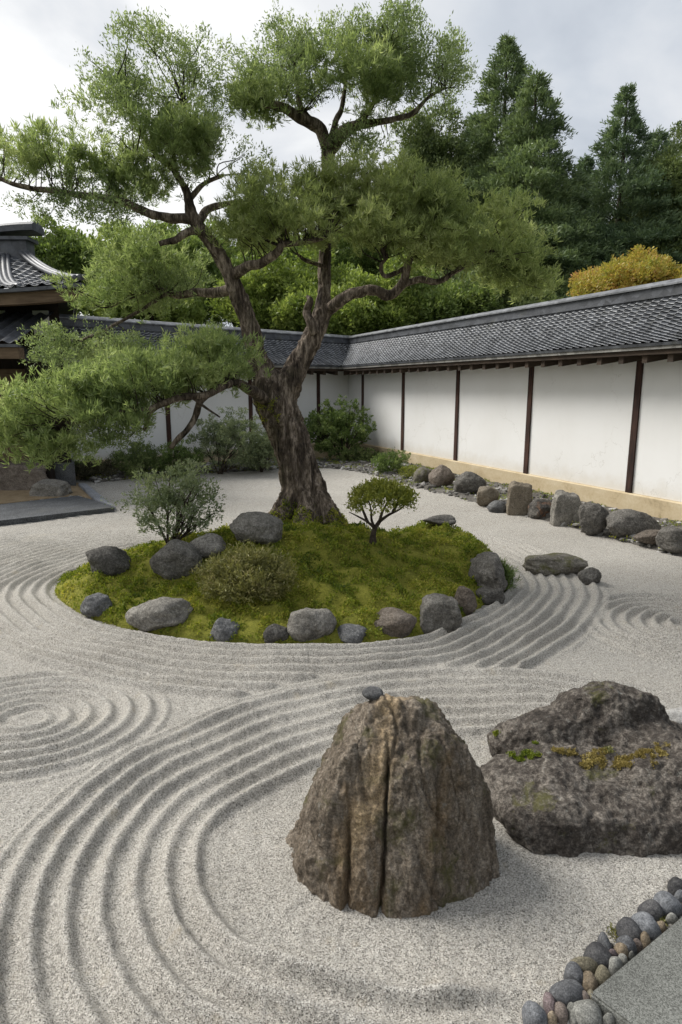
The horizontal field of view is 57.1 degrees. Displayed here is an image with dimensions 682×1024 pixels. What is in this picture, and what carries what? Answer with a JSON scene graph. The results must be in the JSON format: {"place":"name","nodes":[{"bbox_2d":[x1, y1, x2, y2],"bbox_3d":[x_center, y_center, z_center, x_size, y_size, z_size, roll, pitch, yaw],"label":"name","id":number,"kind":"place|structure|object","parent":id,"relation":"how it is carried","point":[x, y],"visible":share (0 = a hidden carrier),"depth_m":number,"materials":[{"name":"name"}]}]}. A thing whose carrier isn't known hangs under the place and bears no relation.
{"place":"outdoors","nodes":[
{"label":"outdoors","id":0,"kind":"place"},
{"bbox_2d":[0,468,681,1023],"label":"gravel","id":1,"kind":"structure","parent":0,"point":[154,788],"depth_m":3.62,"materials":[{"name":"gravel"}]},
{"bbox_2d":[0,460,48,489],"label":"rock","id":2,"kind":"object","parent":1,"relation":"on","point":[13,476],"visible":0.7,"depth_m":14.03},
{"bbox_2d":[0,222,87,485],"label":"temple hall","id":3,"kind":"structure","parent":1,"relation":"on","point":[26,302],"depth_m":14.14,"materials":[{"name":"wood"}]},
{"bbox_2d":[0,369,34,460],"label":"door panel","id":4,"kind":"structure","parent":3,"relation":"in","point":[6,373],"depth_m":14.31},
{"bbox_2d":[0,483,92,503],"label":"sand","id":5,"kind":"structure","parent":1,"relation":"on","point":[10,496],"depth_m":13.35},
{"bbox_2d":[29,479,72,496],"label":"rock","id":6,"kind":"object","parent":5,"relation":"on","point":[51,487],"visible":0.82,"depth_m":13.25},
{"bbox_2d":[0,496,114,525],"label":"kerb","id":7,"kind":"structure","parent":1,"relation":"on","point":[38,510],"depth_m":11.54,"materials":[{"name":"stone"}]},
{"bbox_2d":[80,592,112,617],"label":"rock","id":8,"kind":"object","parent":1,"relation":"on","point":[95,604],"visible":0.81,"depth_m":6.30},
{"bbox_2d":[78,483,115,510],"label":"kerb","id":9,"kind":"structure","parent":1,"relation":"on","point":[93,494],"depth_m":13.22,"materials":[{"name":"stone"}]},
{"bbox_2d":[107,439,164,477],"bbox_3d":[-5.221,-1.352,15.935,1.297,1.032,1.421,7,13,30],"label":"bush","id":10,"kind":"object","parent":1,"relation":"on","point":[134,462],"visible":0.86,"depth_m":15.70,"materials":[{"name":"green plant"}]},
{"bbox_2d":[140,439,204,479],"bbox_3d":[-4.354,-1.401,16.201,1.704,1.059,1.322,0,11,0],"label":"bush","id":11,"kind":"object","parent":1,"relation":"on","point":[178,450],"visible":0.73,"depth_m":16.04,"materials":[{"name":"green plant"}]},
{"bbox_2d":[210,618,239,641],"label":"rock","id":12,"kind":"object","parent":1,"relation":"on","point":[223,629],"visible":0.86,"depth_m":5.71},
{"bbox_2d":[187,406,271,473],"bbox_3d":[-2.978,-1.876,16.541,2.305,1.834,1.499,0,11,0],"label":"bush","id":13,"kind":"object","parent":1,"relation":"on","point":[232,433],"visible":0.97,"depth_m":16.41,"materials":[{"name":"green plant"}]},
{"bbox_2d":[242,432,277,471],"bbox_3d":[-2.089,-1.681,17.111,1.452,1.210,1.463,0,11,0],"label":"bush","id":14,"kind":"object","parent":1,"relation":"on","point":[262,465],"visible":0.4,"depth_m":16.89,"materials":[{"name":"green plant"}]},
{"bbox_2d":[54,519,487,643],"bbox_3d":[-0.715,0.500,7.794,5.970,0.665,4.890,0,11,0],"label":"moss mound","id":15,"kind":"object","parent":1,"relation":"on","point":[363,596],"visible":0.26,"depth_m":6.67,"materials":[{"name":"plant"}]},
{"bbox_2d":[85,546,130,575],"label":"rock","id":16,"kind":"object","parent":15,"relation":"on","point":[110,560],"visible":0.88,"depth_m":7.14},
{"bbox_2d":[125,597,192,631],"bbox_3d":[-1.748,0.990,6.034,0.658,0.359,0.395,0,11,0],"label":"boulder","id":17,"kind":"object","parent":15,"relation":"on","point":[155,614],"visible":0.88,"depth_m":5.89,"materials":[{"name":"stone"}]},
{"bbox_2d":[100,458,224,542],"bbox_3d":[-2.051,-0.092,7.588,1.257,1.126,1.297,-10,15,-42],"label":"shrub","id":18,"kind":"object","parent":15,"relation":"on","point":[170,497],"visible":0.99,"depth_m":7.55,"materials":[{"name":"green plant"}]},
{"bbox_2d":[149,539,202,579],"bbox_3d":[-1.821,0.541,6.941,0.564,0.496,0.423,0,11,0],"label":"boulder","id":19,"kind":"object","parent":15,"relation":"on","point":[174,559],"visible":0.8,"depth_m":6.77,"materials":[{"name":"stone"}]},
{"bbox_2d":[190,533,225,558],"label":"boulder","id":20,"kind":"object","parent":15,"relation":"on","point":[205,544],"visible":0.64,"depth_m":7.09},
{"bbox_2d":[191,539,300,605],"bbox_3d":[-0.957,0.571,6.366,1.081,0.592,1.051,-9,14,-38],"label":"bush","id":21,"kind":"object","parent":15,"relation":"on","point":[248,570],"visible":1,"depth_m":6.20,"materials":[{"name":"green plant"}]},
{"bbox_2d":[229,511,283,544],"bbox_3d":[-0.985,0.206,7.337,0.632,0.452,0.506,0,11,0],"label":"boulder","id":22,"kind":"object","parent":15,"relation":"on","point":[255,527],"visible":0.88,"depth_m":7.14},
{"bbox_2d":[52,516,492,643],"bbox_3d":[-0.690,0.455,7.753,5.342,0.722,4.518,0,11,0],"label":"moss","id":23,"kind":"object","parent":15,"relation":"on","point":[419,527],"visible":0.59,"depth_m":6.88,"materials":[{"name":"green plant"}]},
{"bbox_2d":[0,0,564,525],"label":"pine tree","id":24,"kind":"object","parent":15,"relation":"on","point":[432,218],"visible":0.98,"depth_m":7.54,"materials":[{"name":"green plant"}]},
{"bbox_2d":[287,608,336,641],"bbox_3d":[-0.281,1.054,5.737,0.366,0.359,0.408,10,15,41],"label":"boulder","id":25,"kind":"object","parent":15,"relation":"on","point":[306,624],"visible":0.94,"depth_m":5.64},
{"bbox_2d":[344,476,419,543],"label":"tree","id":26,"kind":"object","parent":15,"relation":"on","point":[401,494],"visible":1,"depth_m":7.13,"materials":[{"name":"green plant"}]},
{"bbox_2d":[374,607,416,637],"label":"boulder","id":27,"kind":"object","parent":15,"relation":"on","point":[396,622],"visible":0.89,"depth_m":5.77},
{"bbox_2d":[423,514,455,525],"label":"rock","id":28,"kind":"object","parent":15,"relation":"on","point":[438,520],"visible":0.95,"depth_m":8.59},
{"bbox_2d":[420,593,461,633],"bbox_3d":[0.952,1.002,6.047,0.404,0.396,0.324,0,11,0],"label":"boulder","id":29,"kind":"object","parent":15,"relation":"on","point":[437,610],"visible":0.86,"depth_m":5.92,"materials":[{"name":"stone"}]},
{"bbox_2d":[500,556,522,591],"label":"grass tuft","id":30,"kind":"object","parent":15,"relation":"on","point":[509,573],"visible":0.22,"depth_m":7.10,"materials":[{"name":"green plant"}]},
{"bbox_2d":[263,624,288,642],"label":"rock","id":31,"kind":"object","parent":1,"relation":"on","point":[272,633],"visible":0.9,"depth_m":5.63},
{"bbox_2d":[337,623,367,643],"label":"rock","id":32,"kind":"object","parent":1,"relation":"on","point":[351,633],"visible":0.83,"depth_m":5.67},
{"bbox_2d":[285,693,499,918],"bbox_3d":[0.227,1.389,3.079,1.126,1.035,0.887,0,11,0],"label":"standing rock","id":33,"kind":"object","parent":1,"relation":"on","point":[396,815],"visible":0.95,"depth_m":2.86,"materials":[{"name":"stone"}]},
{"bbox_2d":[362,686,382,700],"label":"pebble","id":34,"kind":"object","parent":33,"relation":"on","point":[371,693],"visible":0.99,"depth_m":3.01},
{"bbox_2d":[413,467,431,482],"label":"rock","id":35,"kind":"object","parent":1,"relation":"on","point":[421,474],"visible":0.82,"depth_m":14.82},
{"bbox_2d":[428,465,454,486],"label":"rock","id":36,"kind":"object","parent":1,"relation":"on","point":[441,475],"visible":0.84,"depth_m":14.18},
{"bbox_2d":[454,586,476,614],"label":"rock","id":37,"kind":"object","parent":1,"relation":"on","point":[464,597],"visible":0.76,"depth_m":6.36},
{"bbox_2d":[453,471,486,493],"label":"rock","id":38,"kind":"object","parent":1,"relation":"on","point":[468,481],"visible":0.83,"depth_m":13.27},
{"bbox_2d":[468,551,507,590],"bbox_3d":[1.679,0.698,7.197,0.429,0.472,0.944,0,11,0],"label":"boulder","id":39,"kind":"object","parent":1,"relation":"on","point":[486,569],"visible":0.77,"depth_m":6.93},
{"bbox_2d":[477,486,498,505],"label":"rock","id":40,"kind":"object","parent":1,"relation":"on","point":[487,495],"visible":0.97,"depth_m":12.11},
{"bbox_2d":[476,586,504,604],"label":"rock","id":41,"kind":"object","parent":1,"relation":"on","point":[491,595],"visible":0.92,"depth_m":6.71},
{"bbox_2d":[522,553,587,575],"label":"rock","id":42,"kind":"object","parent":1,"relation":"on","point":[555,564],"visible":0.84,"depth_m":7.69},
{"bbox_2d":[480,680,681,857],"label":"humped boulder","id":43,"kind":"object","parent":1,"relation":"on","point":[593,767],"visible":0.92,"depth_m":3.39,"materials":[{"name":"grey stone"}]},
{"bbox_2d":[577,567,601,584],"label":"rock","id":44,"kind":"object","parent":1,"relation":"on","point":[588,576],"visible":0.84,"depth_m":7.37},
{"bbox_2d":[578,503,608,535],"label":"rock","id":45,"kind":"object","parent":1,"relation":"on","point":[592,520],"visible":0.96,"depth_m":9.79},
{"bbox_2d":[583,941,611,968],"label":"cobble","id":46,"kind":"object","parent":1,"relation":"on","point":[599,953],"visible":0.61,"depth_m":2.51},
{"bbox_2d":[594,965,610,986],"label":"cobble","id":47,"kind":"object","parent":1,"relation":"on","point":[602,974],"visible":0.56,"depth_m":2.43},
{"bbox_2d":[540,879,681,1023],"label":"cobble grit","id":48,"kind":"object","parent":1,"relation":"on","point":[612,945],"visible":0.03,"depth_m":2.61,"materials":[{"name":"gravel"}]},
{"bbox_2d":[522,1000,547,1023],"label":"cobble","id":49,"kind":"object","parent":48,"relation":"on","point":[533,1012],"visible":0.99,"depth_m":2.28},
{"bbox_2d":[543,991,555,1013],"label":"cobble","id":50,"kind":"object","parent":48,"relation":"on","point":[549,1001],"visible":0.61,"depth_m":2.32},
{"bbox_2d":[547,1011,556,1023],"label":"cobble","id":51,"kind":"object","parent":48,"relation":"on","point":[551,1017],"visible":0.94,"depth_m":2.27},
{"bbox_2d":[554,1001,567,1023],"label":"cobble","id":52,"kind":"object","parent":48,"relation":"on","point":[561,1011],"visible":0.82,"depth_m":2.29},
{"bbox_2d":[549,979,583,1006],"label":"cobble","id":53,"kind":"object","parent":48,"relation":"on","point":[565,991],"visible":0.56,"depth_m":2.35,"materials":[{"name":"stone"}]},
{"bbox_2d":[567,1002,577,1023],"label":"cobble","id":54,"kind":"object","parent":48,"relation":"on","point":[571,1015],"visible":0.66,"depth_m":2.29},
{"bbox_2d":[563,961,582,984],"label":"cobble","id":55,"kind":"object","parent":48,"relation":"on","point":[573,970],"visible":0.59,"depth_m":2.44,"materials":[{"name":"stone"}]},
{"bbox_2d":[570,956,597,973],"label":"cobble","id":56,"kind":"object","parent":48,"relation":"on","point":[587,964],"visible":0.41,"depth_m":2.48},
{"bbox_2d":[567,999,602,1023],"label":"cobble","id":57,"kind":"object","parent":48,"relation":"on","point":[586,1011],"visible":0.89,"depth_m":2.27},
{"bbox_2d":[582,971,597,991],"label":"cobble","id":58,"kind":"object","parent":48,"relation":"on","point":[589,980],"visible":0.53,"depth_m":2.40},
{"bbox_2d":[597,931,611,950],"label":"cobble","id":59,"kind":"object","parent":48,"relation":"on","point":[603,940],"visible":0.43,"depth_m":2.58,"materials":[{"name":"stone"}]},
{"bbox_2d":[602,1013,614,1023],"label":"cobble","id":60,"kind":"object","parent":48,"relation":"on","point":[608,1018],"visible":0.97,"depth_m":2.27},
{"bbox_2d":[608,956,622,975],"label":"cobble","id":61,"kind":"object","parent":48,"relation":"on","point":[615,965],"visible":0.54,"depth_m":2.47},
{"bbox_2d":[613,942,628,959],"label":"cobble","id":62,"kind":"object","parent":48,"relation":"on","point":[619,947],"visible":0.56,"depth_m":2.54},
{"bbox_2d":[616,935,636,955],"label":"cobble","id":63,"kind":"object","parent":48,"relation":"on","point":[628,942],"visible":0.57,"depth_m":2.56,"materials":[{"name":"stone"}]},
{"bbox_2d":[633,938,642,953],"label":"cobble","id":64,"kind":"object","parent":48,"relation":"on","point":[638,943],"visible":0.56,"depth_m":2.57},
{"bbox_2d":[640,931,650,948],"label":"cobble","id":65,"kind":"object","parent":48,"relation":"on","point":[645,940],"visible":0.57,"depth_m":2.60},
{"bbox_2d":[637,899,662,921],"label":"cobble","id":66,"kind":"object","parent":48,"relation":"on","point":[652,907],"visible":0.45,"depth_m":2.74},
{"bbox_2d":[657,921,666,932],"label":"cobble","id":67,"kind":"object","parent":48,"relation":"on","point":[662,926],"visible":0.44,"depth_m":2.65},
{"bbox_2d":[653,891,681,918],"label":"cobble","id":68,"kind":"object","parent":48,"relation":"on","point":[668,902],"visible":0.73,"depth_m":2.76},
{"bbox_2d":[665,912,678,924],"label":"cobble","id":69,"kind":"object","parent":48,"relation":"on","point":[671,918],"visible":0.62,"depth_m":2.70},
{"bbox_2d":[667,877,681,895],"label":"cobble","id":70,"kind":"object","parent":48,"relation":"on","point":[674,884],"visible":0.64,"depth_m":2.87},
{"bbox_2d":[605,922,618,941],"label":"moss tuft","id":71,"kind":"object","parent":1,"relation":"on","point":[612,929],"visible":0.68,"depth_m":2.66,"materials":[{"name":"green plant"}]},
{"bbox_2d":[615,917,641,939],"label":"cobble","id":72,"kind":"object","parent":1,"relation":"on","point":[628,926],"visible":0.58,"depth_m":2.64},
{"bbox_2d":[605,509,660,537],"bbox_3d":[4.518,0.178,9.710,0.901,0.469,0.541,0,11,0],"label":"boulder","id":73,"kind":"object","parent":1,"relation":"on","point":[623,522],"visible":0.87,"depth_m":9.51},
{"bbox_2d":[590,917,681,1023],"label":"granite slab","id":74,"kind":"structure","parent":1,"relation":"on","point":[644,986],"depth_m":2.37,"materials":[{"name":"stone"}]},
{"bbox_2d":[630,911,661,940],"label":"cobble","id":75,"kind":"object","parent":1,"relation":"on","point":[646,922],"visible":0.65,"depth_m":2.65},
{"bbox_2d":[0,0,681,326],"label":"sky","id":76,"kind":"structure","parent":0,"point":[590,49],"materials":[{"name":"white"}]},
{"bbox_2d":[86,458,681,556],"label":"bed gravel","id":77,"kind":"structure","parent":0,"point":[120,474],"depth_m":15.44,"materials":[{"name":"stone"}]},
{"bbox_2d":[74,458,121,479],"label":"shrub","id":78,"kind":"object","parent":77,"relation":"on","point":[107,467],"visible":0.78,"depth_m":15.51,"materials":[{"name":"green plant"}]},
{"bbox_2d":[304,394,376,456],"bbox_3d":[-0.068,-2.595,19.246,2.385,2.055,2.045,0,11,0],"label":"corner bush","id":79,"kind":"object","parent":77,"relation":"on","point":[324,427],"visible":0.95,"depth_m":18.93,"materials":[{"name":"green plant"}]},
{"bbox_2d":[324,442,383,461],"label":"shrub","id":80,"kind":"object","parent":77,"relation":"on","point":[367,455],"visible":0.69,"depth_m":18.78,"materials":[{"name":"green plant"}]},
{"bbox_2d":[86,457,681,552],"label":"ground cover","id":81,"kind":"object","parent":77,"relation":"on","point":[446,488],"visible":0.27,"depth_m":15.56,"materials":[{"name":"gravel"}]},
{"bbox_2d":[368,447,410,472],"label":"shrub","id":82,"kind":"object","parent":77,"relation":"on","point":[394,461],"visible":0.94,"depth_m":16.43,"materials":[{"name":"green plant"}]},
{"bbox_2d":[398,463,421,476],"bbox_3d":[1.783,-1.006,15.581,0.757,0.429,0.593,0,11,0],"label":"moss cushion","id":83,"kind":"object","parent":77,"relation":"on","point":[410,473],"visible":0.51,"depth_m":15.57,"materials":[{"name":"green plant"}]},
{"bbox_2d":[487,500,505,512],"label":"rock","id":84,"kind":"object","parent":77,"relation":"on","point":[496,506],"visible":0.69,"depth_m":11.62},
{"bbox_2d":[506,481,532,515],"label":"rock","id":85,"kind":"object","parent":77,"relation":"on","point":[519,498],"visible":0.77,"depth_m":11.37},
{"bbox_2d":[527,498,551,518],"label":"rock","id":86,"kind":"object","parent":77,"relation":"on","point":[539,508],"visible":0.73,"depth_m":11.06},
{"bbox_2d":[549,490,581,526],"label":"rock","id":87,"kind":"object","parent":77,"relation":"on","point":[565,506],"visible":0.69,"depth_m":10.50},
{"bbox_2d":[633,529,658,544],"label":"rock","id":88,"kind":"object","parent":77,"relation":"on","point":[647,536],"visible":0.69,"depth_m":9.09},
{"bbox_2d":[655,527,681,553],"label":"rock","id":89,"kind":"object","parent":77,"relation":"on","point":[668,539],"visible":0.99,"depth_m":8.71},
{"bbox_2d":[666,707,681,723],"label":"rock","id":90,"kind":"object","parent":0,"point":[674,714],"visible":0.32,"depth_m":4.10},
{"bbox_3d":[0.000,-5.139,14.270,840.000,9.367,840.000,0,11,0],"label":"terrain","id":91,"kind":"structure","parent":0,"visible":0},
{"bbox_2d":[29,212,108,316],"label":"broadleaf tree","id":92,"kind":"object","parent":91,"relation":"on","point":[62,249],"visible":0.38,"depth_m":21.75,"materials":[{"name":"green plant"}]},
{"bbox_2d":[82,219,165,316],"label":"broadleaf tree","id":93,"kind":"object","parent":91,"relation":"on","point":[92,238],"visible":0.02,"depth_m":24.15,"materials":[{"name":"green plant"}]},
{"bbox_2d":[79,261,209,323],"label":"broadleaf tree","id":94,"kind":"object","parent":91,"relation":"on","point":[191,312],"visible":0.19,"depth_m":20.40,"materials":[{"name":"green plant"}]},
{"bbox_2d":[19,314,348,479],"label":"courtyard wall","id":95,"kind":"structure","parent":91,"relation":"on","point":[326,378],"depth_m":18.47,"materials":[{"name":"white paint"}]},
{"bbox_2d":[139,218,251,324],"bbox_3d":[-7.186,-8.454,29.040,6.967,10.214,5.422,0,11,0],"label":"broadleaf tree","id":96,"kind":"object","parent":91,"relation":"on","point":[194,241],"visible":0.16,"depth_m":27.58,"materials":[{"name":"green plant"}]},
{"bbox_2d":[184,198,299,326],"bbox_3d":[-5.533,-10.060,32.672,8.192,11.940,5.811,0,11,0],"label":"broadleaf tree","id":97,"kind":"object","parent":91,"relation":"on","point":[234,250],"visible":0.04,"depth_m":31.22,"materials":[{"name":"green plant"}]},
{"bbox_2d":[204,244,338,331],"bbox_3d":[-2.609,-6.429,24.624,5.156,7.976,4.700,11,15,43],"label":"broadleaf tree","id":98,"kind":"object","parent":91,"relation":"on","point":[264,289],"visible":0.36,"depth_m":23.07,"materials":[{"name":"green plant"}]},
{"bbox_2d":[250,226,367,277],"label":"broadleaf tree","id":99,"kind":"object","parent":91,"relation":"on","point":[347,252],"visible":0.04,"depth_m":29.89,"materials":[{"name":"green plant"}]},
{"bbox_2d":[262,273,385,335],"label":"broadleaf tree","id":100,"kind":"object","parent":91,"relation":"on","point":[356,314],"visible":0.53,"depth_m":22.30,"materials":[{"name":"green plant"}]},
{"bbox_2d":[326,251,434,335],"bbox_3d":[1.224,-6.066,24.179,5.653,7.443,4.410,0,11,0],"label":"broadleaf tree","id":101,"kind":"object","parent":91,"relation":"on","point":[394,313],"visible":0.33,"depth_m":22.72,"materials":[{"name":"green plant"}]},
{"bbox_2d":[333,210,443,284],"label":"broadleaf tree","id":102,"kind":"object","parent":91,"relation":"on","point":[368,264],"visible":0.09,"depth_m":31.07,"materials":[{"name":"green plant"}]},
{"bbox_2d":[387,99,478,241],"bbox_3d":[4.884,-12.983,34.319,5.410,17.022,6.012,6,13,28],"label":"broadleaf tree","id":103,"kind":"object","parent":91,"relation":"on","point":[430,145],"visible":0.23,"depth_m":31.66,"materials":[{"name":"green plant"}]},
{"bbox_2d":[385,263,504,326],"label":"broadleaf tree","id":104,"kind":"object","parent":91,"relation":"on","point":[444,300],"visible":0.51,"depth_m":22.80,"materials":[{"name":"green plant"}]},
{"bbox_2d":[453,109,498,269],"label":"conifer","id":105,"kind":"object","parent":91,"relation":"on","point":[477,113],"depth_m":35.04,"materials":[{"name":"green plant"}]},
{"bbox_2d":[448,266,562,314],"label":"broadleaf tree","id":106,"kind":"object","parent":91,"relation":"on","point":[465,283],"visible":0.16,"depth_m":23.42,"materials":[{"name":"green plant"}]},
{"bbox_2d":[341,278,681,520],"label":"courtyard wall","id":107,"kind":"structure","parent":91,"relation":"on","point":[581,396],"depth_m":12.74,"materials":[{"name":"white paint"}]},
{"bbox_2d":[437,31,595,280],"bbox_3d":[8.298,-14.590,34.493,15.974,20.304,15.512,6,13,29],"label":"conifer","id":108,"kind":"object","parent":91,"relation":"on","point":[512,59],"visible":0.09,"depth_m":31.65,"materials":[{"name":"green plant"}]},
{"bbox_2d":[439,62,627,298],"bbox_3d":[8.685,-12.247,29.810,14.099,17.545,14.468,0,11,0],"label":"conifer","id":109,"kind":"object","parent":91,"relation":"on","point":[525,146],"visible":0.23,"depth_m":29.17,"materials":[{"name":"green plant"}]},
{"bbox_2d":[521,251,599,297],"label":"broadleaf tree","id":110,"kind":"object","parent":91,"relation":"on","point":[565,278],"visible":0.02,"depth_m":28.57,"materials":[{"name":"green plant"}]},
{"bbox_2d":[564,153,612,260],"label":"conifer","id":111,"kind":"object","parent":91,"relation":"on","point":[586,163],"depth_m":36.37,"materials":[{"name":"green plant"}]},
{"bbox_2d":[563,82,681,285],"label":"conifer","id":112,"kind":"object","parent":91,"relation":"on","point":[608,176],"visible":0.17,"depth_m":31.84,"materials":[{"name":"green plant"}]},
{"bbox_2d":[566,244,681,296],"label":"maple tree","id":113,"kind":"object","parent":91,"relation":"on","point":[642,268],"visible":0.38,"depth_m":15.73,"materials":[{"name":"yellow plant"}]},
{"bbox_2d":[602,124,677,261],"bbox_3d":[17.836,-13.427,36.810,14.533,17.117,13.445,-5,12,-25],"label":"conifer","id":114,"kind":"object","parent":91,"relation":"on","point":[661,136],"depth_m":35.23,"materials":[{"name":"green plant"}]},
{"bbox_2d":[607,120,681,266],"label":"conifer","id":115,"kind":"object","parent":91,"relation":"on","point":[672,164],"visible":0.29,"depth_m":31.91,"materials":[{"name":"green plant"}]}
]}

